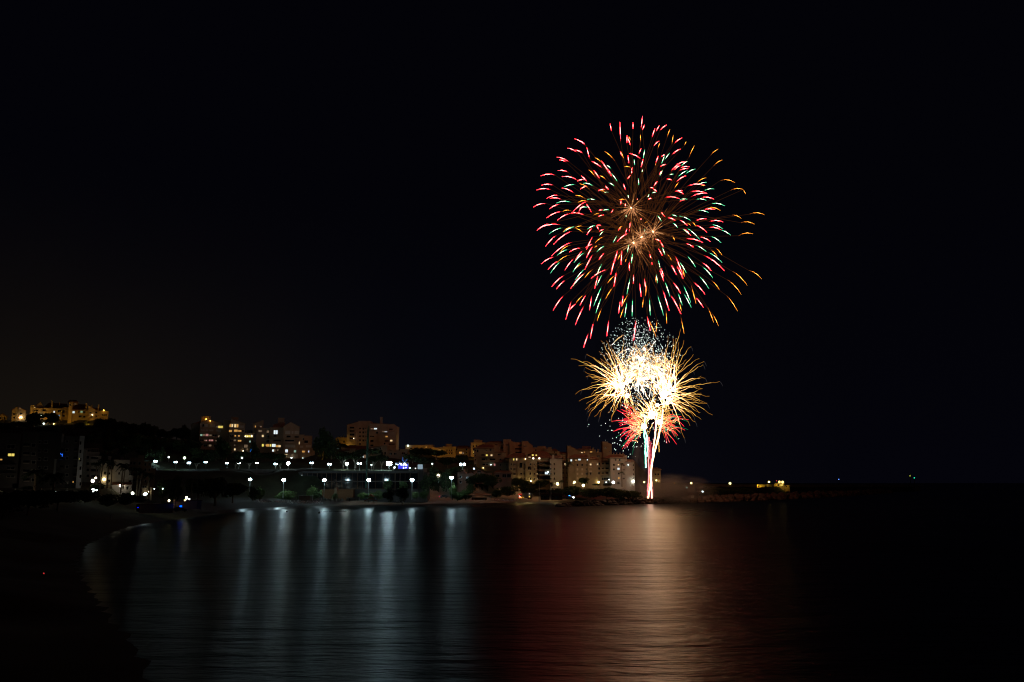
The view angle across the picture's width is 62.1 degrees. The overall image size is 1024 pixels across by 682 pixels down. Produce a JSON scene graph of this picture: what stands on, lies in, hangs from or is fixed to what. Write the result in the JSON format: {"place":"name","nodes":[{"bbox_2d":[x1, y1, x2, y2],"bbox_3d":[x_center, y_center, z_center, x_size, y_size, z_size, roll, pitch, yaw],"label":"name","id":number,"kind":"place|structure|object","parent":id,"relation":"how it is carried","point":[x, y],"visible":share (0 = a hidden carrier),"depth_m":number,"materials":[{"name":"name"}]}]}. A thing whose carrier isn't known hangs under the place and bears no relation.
{"place":"outdoors","nodes":[
{"label":"outdoors","id":0,"kind":"place"},
{"bbox_2d":[0,420,680,681],"bbox_3d":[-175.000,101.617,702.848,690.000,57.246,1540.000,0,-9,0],"label":"terrain","id":1,"kind":"structure","parent":0,"point":[55,626],"depth_m":136.26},
{"bbox_2d":[11,407,26,420],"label":"villa","id":2,"kind":"object","parent":1,"relation":"on","point":[18,413],"visible":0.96,"depth_m":599.84,"materials":[{"name":"grey paint"}]},
{"bbox_2d":[0,432,39,489],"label":"apartment block","id":3,"kind":"structure","parent":1,"relation":"on","point":[9,449],"depth_m":259.84,"materials":[{"name":"grey paint"}]},
{"bbox_2d":[21,469,46,490],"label":"palm tree","id":4,"kind":"object","parent":1,"relation":"on","point":[37,473],"visible":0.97,"depth_m":241.37,"materials":[{"name":"green plant"}]},
{"bbox_2d":[26,411,43,426],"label":"tree","id":5,"kind":"object","parent":1,"relation":"on","point":[35,418],"visible":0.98,"depth_m":568.01,"materials":[{"name":"green plant"}]},
{"bbox_2d":[30,401,68,419],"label":"terraced villas","id":6,"kind":"object","parent":1,"relation":"on","point":[60,409],"visible":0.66,"depth_m":603.21,"materials":[{"name":"grey paint"}]},
{"bbox_2d":[36,425,63,487],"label":"apartment block","id":7,"kind":"structure","parent":1,"relation":"on","point":[49,447],"depth_m":282.54,"materials":[{"name":"grey paint"}]},
{"bbox_2d":[43,412,59,424],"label":"tree","id":8,"kind":"object","parent":1,"relation":"on","point":[51,417],"visible":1,"depth_m":571.02,"materials":[{"name":"green plant"}]},
{"bbox_2d":[34,472,69,490],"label":"palm tree","id":9,"kind":"object","parent":1,"relation":"on","point":[54,478],"visible":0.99,"depth_m":235.73,"materials":[{"name":"green plant"}]},
{"bbox_2d":[44,490,80,510],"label":"tree","id":10,"kind":"object","parent":1,"relation":"on","point":[61,496],"visible":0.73,"depth_m":210.48,"materials":[{"name":"green plant"}]},
{"bbox_2d":[53,434,84,487],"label":"apartment tower","id":11,"kind":"structure","parent":1,"relation":"on","point":[68,463],"depth_m":297.12,"materials":[{"name":"beige paint"}]},
{"bbox_2d":[67,400,87,422],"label":"villa","id":12,"kind":"object","parent":1,"relation":"on","point":[76,411],"visible":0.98,"depth_m":599.90,"materials":[{"name":"grey paint"}]},
{"bbox_2d":[76,490,100,502],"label":"shrub","id":13,"kind":"object","parent":1,"relation":"on","point":[86,496],"visible":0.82,"depth_m":235.09,"materials":[{"name":"green plant"}]},
{"bbox_2d":[81,448,101,482],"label":"apartment block","id":14,"kind":"structure","parent":1,"relation":"on","point":[89,468],"depth_m":310.40,"materials":[{"name":"grey paint"}]},
{"bbox_2d":[88,405,108,420],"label":"villa","id":15,"kind":"object","parent":1,"relation":"on","point":[95,413],"visible":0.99,"depth_m":601.01,"materials":[{"name":"grey paint"}]},
{"bbox_2d":[93,418,107,429],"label":"tree","id":16,"kind":"object","parent":1,"relation":"on","point":[99,423],"visible":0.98,"depth_m":571.65,"materials":[{"name":"green plant"}]},
{"bbox_2d":[95,459,110,494],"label":"palm tree","id":17,"kind":"object","parent":1,"relation":"on","point":[103,461],"visible":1,"depth_m":288.32,"materials":[{"name":"green plant"}]},
{"bbox_2d":[97,494,117,506],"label":"shrub","id":18,"kind":"object","parent":1,"relation":"on","point":[106,500],"visible":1,"depth_m":249.49,"materials":[{"name":"green plant"}]},
{"bbox_2d":[100,456,132,494],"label":"villa","id":19,"kind":"object","parent":1,"relation":"on","point":[116,479],"visible":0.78,"depth_m":315.82,"materials":[{"name":"grey paint"}]},
{"bbox_2d":[109,421,126,431],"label":"tree","id":20,"kind":"object","parent":1,"relation":"on","point":[116,426],"visible":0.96,"depth_m":567.10,"materials":[{"name":"green plant"}]},
{"bbox_2d":[116,463,131,492],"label":"palm tree","id":21,"kind":"object","parent":1,"relation":"on","point":[125,465],"visible":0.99,"depth_m":291.89,"materials":[{"name":"green plant"}]},
{"bbox_2d":[117,492,136,504],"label":"shrub","id":22,"kind":"object","parent":1,"relation":"on","point":[128,498],"visible":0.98,"depth_m":259.62,"materials":[{"name":"green plant"}]},
{"bbox_2d":[126,423,140,435],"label":"tree","id":23,"kind":"object","parent":1,"relation":"on","point":[134,428],"visible":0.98,"depth_m":565.95,"materials":[{"name":"green plant"}]},
{"bbox_2d":[128,455,155,498],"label":"apartment block","id":24,"kind":"structure","parent":1,"relation":"on","point":[139,462],"depth_m":326.18,"materials":[{"name":"grey paint"}]},
{"bbox_2d":[134,444,154,458],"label":"tree","id":25,"kind":"object","parent":1,"relation":"on","point":[143,449],"visible":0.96,"depth_m":465.91,"materials":[{"name":"green plant"}]},
{"bbox_2d":[152,446,165,461],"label":"tree","id":26,"kind":"object","parent":1,"relation":"on","point":[159,452],"visible":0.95,"depth_m":473.96,"materials":[{"name":"green plant"}]},
{"bbox_2d":[157,479,171,501],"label":"tree","id":27,"kind":"object","parent":1,"relation":"on","point":[165,485],"visible":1,"depth_m":316.19,"materials":[{"name":"green plant"}]},
{"bbox_2d":[139,498,201,512],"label":"beach wall","id":28,"kind":"structure","parent":1,"relation":"on","point":[167,507],"depth_m":275.32,"materials":[{"name":"concrete"}]},
{"bbox_2d":[177,424,187,441],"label":"tree","id":29,"kind":"object","parent":1,"relation":"on","point":[182,431],"visible":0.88,"depth_m":565.82,"materials":[{"name":"green plant"}]},
{"bbox_2d":[190,416,222,449],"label":"apartment block","id":30,"kind":"structure","parent":1,"relation":"on","point":[206,431],"depth_m":537.99,"materials":[{"name":"beige paint"}]},
{"bbox_2d":[223,417,253,452],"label":"apartment block","id":31,"kind":"structure","parent":1,"relation":"on","point":[235,433],"depth_m":539.57,"materials":[{"name":"grey paint"}]},
{"bbox_2d":[232,451,250,458],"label":"tree","id":32,"kind":"object","parent":1,"relation":"on","point":[239,454],"visible":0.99,"depth_m":497.98,"materials":[{"name":"green plant"}]},
{"bbox_2d":[219,469,277,473],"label":"garden wall","id":33,"kind":"structure","parent":1,"relation":"on","point":[261,471],"depth_m":455.88,"materials":[{"name":"concrete"}]},
{"bbox_2d":[250,441,259,457],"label":"tree","id":34,"kind":"object","parent":1,"relation":"on","point":[254,448],"visible":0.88,"depth_m":510.67,"materials":[{"name":"green plant"}]},
{"bbox_2d":[253,418,314,457],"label":"apartment block","id":35,"kind":"structure","parent":1,"relation":"on","point":[280,437],"depth_m":538.00,"materials":[{"name":"grey paint"}]},
{"bbox_2d":[312,426,330,459],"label":"tree","id":36,"kind":"object","parent":1,"relation":"on","point":[322,441],"visible":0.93,"depth_m":524.03,"materials":[{"name":"green plant"}]},
{"bbox_2d":[325,435,339,459],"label":"tree","id":37,"kind":"object","parent":1,"relation":"on","point":[331,447],"visible":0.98,"depth_m":520.18,"materials":[{"name":"green plant"}]},
{"bbox_2d":[340,446,371,457],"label":"villa","id":38,"kind":"object","parent":1,"relation":"on","point":[350,449],"visible":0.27,"depth_m":558.86,"materials":[{"name":"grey paint"}]},
{"bbox_2d":[298,464,429,501],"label":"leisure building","id":39,"kind":"structure","parent":1,"relation":"on","point":[344,485],"depth_m":448.97,"materials":[{"name":"grey concrete"}]},
{"bbox_2d":[336,452,349,469],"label":"tree","id":40,"kind":"object","parent":39,"relation":"on","point":[339,455],"visible":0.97,"depth_m":460.25,"materials":[{"name":"green plant"}]},
{"bbox_2d":[349,451,363,469],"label":"tree","id":41,"kind":"object","parent":39,"relation":"on","point":[355,455],"visible":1,"depth_m":459.85,"materials":[{"name":"green plant"}]},
{"bbox_2d":[368,473,382,480],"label":"window","id":42,"kind":"structure","parent":39,"relation":"in","point":[373,476],"depth_m":449.27,"materials":[{"name":"black glass"}]},
{"bbox_2d":[369,482,382,488],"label":"window","id":43,"kind":"structure","parent":39,"relation":"in","point":[372,485],"depth_m":448.50,"materials":[{"name":"black glass"}]},
{"bbox_2d":[383,473,394,480],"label":"window","id":44,"kind":"structure","parent":39,"relation":"in","point":[386,476],"depth_m":449.27,"materials":[{"name":"black glass"}]},
{"bbox_2d":[394,457,415,470],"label":"stage","id":45,"kind":"object","parent":39,"relation":"on","point":[402,467],"visible":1,"depth_m":470.77,"materials":[{"name":"blue metal"}]},
{"bbox_2d":[365,426,368,487],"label":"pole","id":46,"kind":"structure","parent":1,"relation":"on","point":[367,446],"depth_m":441.99,"materials":[{"name":"grey metal"}]},
{"bbox_2d":[356,448,381,456],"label":"tree","id":47,"kind":"object","parent":1,"relation":"on","point":[371,451],"visible":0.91,"depth_m":512.15,"materials":[{"name":"green plant"}]},
{"bbox_2d":[347,417,398,449],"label":"apartment block","id":48,"kind":"structure","parent":1,"relation":"on","point":[380,433],"depth_m":637.12,"materials":[{"name":"beige paint"}]},
{"bbox_2d":[369,445,409,460],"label":"villa","id":49,"kind":"object","parent":1,"relation":"on","point":[389,453],"visible":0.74,"depth_m":562.45,"materials":[{"name":"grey paint"}]},
{"bbox_2d":[405,445,433,449],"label":"apartment block","id":50,"kind":"structure","parent":1,"relation":"on","point":[411,447],"depth_m":650.56,"materials":[{"name":"grey paint"}]},
{"bbox_2d":[409,448,431,456],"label":"tree","id":51,"kind":"object","parent":1,"relation":"on","point":[420,451],"visible":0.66,"depth_m":550.36,"materials":[{"name":"green plant"}]},
{"bbox_2d":[412,457,437,463],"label":"tree","id":52,"kind":"object","parent":1,"relation":"on","point":[422,460],"visible":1,"depth_m":491.24,"materials":[{"name":"green plant"}]},
{"bbox_2d":[426,449,446,461],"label":"tree","id":53,"kind":"object","parent":1,"relation":"on","point":[434,452],"visible":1,"depth_m":533.14,"materials":[{"name":"green plant"}]},
{"bbox_2d":[432,444,455,457],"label":"apartment block","id":54,"kind":"structure","parent":1,"relation":"on","point":[450,449],"depth_m":640.27,"materials":[{"name":"brown paint"}]},
{"bbox_2d":[438,457,456,467],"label":"tree","id":55,"kind":"object","parent":1,"relation":"on","point":[447,461],"visible":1,"depth_m":496.38,"materials":[{"name":"green plant"}]},
{"bbox_2d":[456,446,470,456],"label":"apartment block","id":56,"kind":"structure","parent":1,"relation":"on","point":[463,450],"depth_m":642.99,"materials":[{"name":"brown paint"}]},
{"bbox_2d":[457,469,474,491],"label":"villa","id":57,"kind":"object","parent":1,"relation":"on","point":[463,476],"visible":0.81,"depth_m":478.69,"materials":[{"name":"grey paint"}]},
{"bbox_2d":[471,440,484,456],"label":"apartment block","id":58,"kind":"structure","parent":1,"relation":"on","point":[475,443],"depth_m":611.07,"materials":[{"name":"brown paint"}]},
{"bbox_2d":[473,445,508,470],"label":"hotel wing","id":59,"kind":"structure","parent":1,"relation":"on","point":[489,458],"depth_m":543.14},
{"bbox_2d":[483,475,501,485],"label":"shrub","id":60,"kind":"object","parent":1,"relation":"on","point":[489,480],"visible":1,"depth_m":457.48,"materials":[{"name":"green plant"}]},
{"bbox_2d":[493,471,511,487],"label":"villa","id":61,"kind":"object","parent":1,"relation":"on","point":[505,477],"visible":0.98,"depth_m":493.58,"materials":[{"name":"brown paint"}]},
{"bbox_2d":[484,439,532,456],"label":"apartment block","id":62,"kind":"structure","parent":1,"relation":"on","point":[508,446],"depth_m":600.25,"materials":[{"name":"beige paint"}]},
{"bbox_2d":[500,486,517,495],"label":"shrub","id":63,"kind":"object","parent":1,"relation":"on","point":[508,491],"visible":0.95,"depth_m":461.63,"materials":[{"name":"green plant"}]},
{"bbox_2d":[514,485,538,493],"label":"shrub","id":64,"kind":"object","parent":1,"relation":"on","point":[528,489],"visible":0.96,"depth_m":475.36,"materials":[{"name":"green plant"}]},
{"bbox_2d":[505,451,551,486],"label":"hotel wing","id":65,"kind":"structure","parent":1,"relation":"on","point":[524,466],"depth_m":534.36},
{"bbox_2d":[537,461,549,488],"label":"hotel wing","id":66,"kind":"structure","parent":1,"relation":"on","point":[545,473],"depth_m":538.99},
{"bbox_2d":[550,455,562,489],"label":"hotel wing","id":67,"kind":"structure","parent":1,"relation":"on","point":[555,469],"depth_m":532.90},
{"bbox_2d":[562,460,567,488],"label":"hotel wing","id":68,"kind":"structure","parent":1,"relation":"on","point":[564,474],"depth_m":540.40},
{"bbox_2d":[563,486,584,495],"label":"shrub","id":69,"kind":"object","parent":1,"relation":"on","point":[572,491],"visible":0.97,"depth_m":470.83,"materials":[{"name":"green plant"}]},
{"bbox_2d":[565,454,598,489],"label":"hotel wing","id":70,"kind":"structure","parent":1,"relation":"on","point":[585,466],"depth_m":533.79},
{"bbox_2d":[559,442,611,460],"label":"apartment block","id":71,"kind":"structure","parent":1,"relation":"on","point":[606,448],"depth_m":595.79,"materials":[{"name":"brown paint"}]},
{"bbox_2d":[578,488,603,497],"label":"shrub","id":72,"kind":"object","parent":1,"relation":"on","point":[588,492],"visible":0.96,"depth_m":468.03,"materials":[{"name":"green plant"}]},
{"bbox_2d":[598,460,608,488],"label":"hotel wing","id":73,"kind":"structure","parent":1,"relation":"on","point":[603,471],"depth_m":541.13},
{"bbox_2d":[596,487,618,498],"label":"tree","id":74,"kind":"object","parent":1,"relation":"on","point":[607,491],"visible":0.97,"depth_m":465.09,"materials":[{"name":"green plant"}]},
{"bbox_2d":[577,335,652,427],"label":"firework burst","id":75,"kind":"object","parent":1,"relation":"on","point":[612,388],"visible":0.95,"depth_m":488.40,"materials":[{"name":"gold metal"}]},
{"bbox_2d":[601,455,634,490],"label":"hotel wing","id":76,"kind":"structure","parent":1,"relation":"on","point":[626,480],"depth_m":533.53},
{"bbox_2d":[618,403,646,453],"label":"firework burst","id":77,"kind":"object","parent":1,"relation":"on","point":[633,427],"visible":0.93,"depth_m":487.45,"materials":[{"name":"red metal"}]},
{"bbox_2d":[587,318,680,448],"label":"firework glitter","id":78,"kind":"object","parent":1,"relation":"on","point":[637,372],"visible":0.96,"depth_m":481.14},
{"bbox_2d":[630,353,677,389],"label":"firework burst","id":79,"kind":"object","parent":78,"relation":"attached to","point":[660,374],"visible":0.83,"depth_m":488.72,"materials":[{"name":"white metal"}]},
{"bbox_2d":[613,336,670,404],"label":"firework burst","id":80,"kind":"object","parent":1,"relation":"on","point":[641,378],"visible":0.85,"depth_m":485.98,"materials":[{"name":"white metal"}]},
{"bbox_2d":[618,348,667,406],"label":"firework flash","id":81,"kind":"object","parent":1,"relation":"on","point":[644,378],"visible":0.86,"depth_m":484.18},
{"bbox_2d":[629,389,679,434],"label":"firework burst","id":82,"kind":"object","parent":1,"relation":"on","point":[651,414],"visible":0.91,"depth_m":483.97,"materials":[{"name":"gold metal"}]},
{"bbox_2d":[651,412,656,497],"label":"firework trail","id":83,"kind":"object","parent":82,"relation":"hanging from","point":[653,448],"visible":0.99,"depth_m":480.88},
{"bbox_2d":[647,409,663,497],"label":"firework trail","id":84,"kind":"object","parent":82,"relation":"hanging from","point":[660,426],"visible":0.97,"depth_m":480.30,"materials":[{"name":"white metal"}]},
{"bbox_2d":[649,468,661,491],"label":"house","id":85,"kind":"structure","parent":1,"relation":"on","point":[656,479],"depth_m":552.82,"materials":[{"name":"brown paint"}]},
{"bbox_2d":[657,414,687,442],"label":"firework burst","id":86,"kind":"object","parent":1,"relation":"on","point":[665,423],"visible":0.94,"depth_m":487.65,"materials":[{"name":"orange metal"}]},
{"bbox_2d":[626,329,722,442],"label":"firework burst","id":87,"kind":"object","parent":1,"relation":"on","point":[663,394],"visible":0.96,"depth_m":487.55,"materials":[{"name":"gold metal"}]},
{"bbox_2d":[699,487,731,494],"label":"shrub","id":88,"kind":"object","parent":1,"relation":"on","point":[713,490],"visible":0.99,"depth_m":606.75,"materials":[{"name":"green plant"}]},
{"bbox_2d":[205,500,575,513],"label":"wet sand","id":89,"kind":"structure","parent":0,"point":[253,509],"depth_m":424.02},
{"bbox_2d":[190,484,698,513],"bbox_3d":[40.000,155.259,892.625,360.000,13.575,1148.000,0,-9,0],"label":"beach","id":90,"kind":"structure","parent":0,"point":[244,503],"depth_m":454.19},
{"bbox_2d":[207,477,227,505],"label":"tree","id":91,"kind":"object","parent":90,"relation":"on","point":[219,486],"visible":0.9,"depth_m":356.75,"materials":[{"name":"green plant"}]},
{"bbox_2d":[221,483,248,502],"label":"tree","id":92,"kind":"object","parent":90,"relation":"on","point":[235,489],"visible":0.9,"depth_m":376.69,"materials":[{"name":"green plant"}]},
{"bbox_2d":[248,486,259,500],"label":"tree","id":93,"kind":"object","parent":90,"relation":"on","point":[253,492],"visible":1,"depth_m":394.99,"materials":[{"name":"green plant"}]},
{"bbox_2d":[278,490,296,498],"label":"tree","id":94,"kind":"object","parent":90,"relation":"on","point":[288,494],"visible":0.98,"depth_m":421.89,"materials":[{"name":"green plant"}]},
{"bbox_2d":[305,485,318,500],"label":"tree","id":95,"kind":"object","parent":90,"relation":"on","point":[310,491],"visible":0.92,"depth_m":423.08,"materials":[{"name":"green plant"}]},
{"bbox_2d":[382,487,395,501],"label":"tree","id":96,"kind":"object","parent":90,"relation":"on","point":[389,493],"visible":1,"depth_m":407.06,"materials":[{"name":"green plant"}]},
{"bbox_2d":[395,486,409,501],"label":"tree","id":97,"kind":"object","parent":90,"relation":"on","point":[403,492],"visible":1,"depth_m":408.90,"materials":[{"name":"green plant"}]},
{"bbox_2d":[418,474,430,492],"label":"tree","id":98,"kind":"object","parent":90,"relation":"on","point":[425,483],"visible":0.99,"depth_m":432.27,"materials":[{"name":"green plant"}]},
{"bbox_2d":[428,466,443,490],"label":"tree","id":99,"kind":"object","parent":90,"relation":"on","point":[433,473],"visible":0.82,"depth_m":437.81,"materials":[{"name":"green plant"}]},
{"bbox_2d":[437,469,453,491],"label":"tree","id":100,"kind":"object","parent":90,"relation":"on","point":[446,479],"visible":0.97,"depth_m":433.71,"materials":[{"name":"green plant"}]},
{"bbox_2d":[466,491,491,500],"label":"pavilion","id":101,"kind":"structure","parent":90,"relation":"on","point":[479,493],"depth_m":422.50,"materials":[{"name":"brown paint"}]},
{"bbox_2d":[0,0,1023,482],"label":"sky","id":102,"kind":"structure","parent":0,"point":[313,215],"materials":[{"name":"black"}]},
{"bbox_2d":[71,483,1023,681],"bbox_3d":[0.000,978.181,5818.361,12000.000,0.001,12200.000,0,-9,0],"label":"water","id":103,"kind":"structure","parent":0,"point":[925,583],"depth_m":95.41,"materials":[{"name":"black liquid"}]},
{"bbox_2d":[698,484,919,494],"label":"harbour wall","id":104,"kind":"structure","parent":103,"relation":"in","point":[917,487],"depth_m":908.17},
{"bbox_2d":[534,139,740,323],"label":"firework burst","id":105,"kind":"object","parent":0,"point":[630,227],"visible":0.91,"depth_m":505.47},
{"bbox_2d":[538,116,751,347],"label":"firework burst","id":106,"kind":"object","parent":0,"point":[633,243],"visible":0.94,"depth_m":506.75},
{"bbox_2d":[539,125,761,337],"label":"firework burst","id":107,"kind":"object","parent":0,"point":[633,210],"visible":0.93,"depth_m":503.94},
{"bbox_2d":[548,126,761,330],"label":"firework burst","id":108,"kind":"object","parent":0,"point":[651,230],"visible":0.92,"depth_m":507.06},
{"bbox_2d":[592,493,837,502],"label":"ground rubble","id":109,"kind":"object","parent":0,"point":[697,497],"visible":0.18,"depth_m":543.58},
{"bbox_2d":[610,489,629,498],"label":"shrub","id":110,"kind":"object","parent":109,"relation":"on","point":[619,493],"visible":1,"depth_m":462.67,"materials":[{"name":"green plant"}]},
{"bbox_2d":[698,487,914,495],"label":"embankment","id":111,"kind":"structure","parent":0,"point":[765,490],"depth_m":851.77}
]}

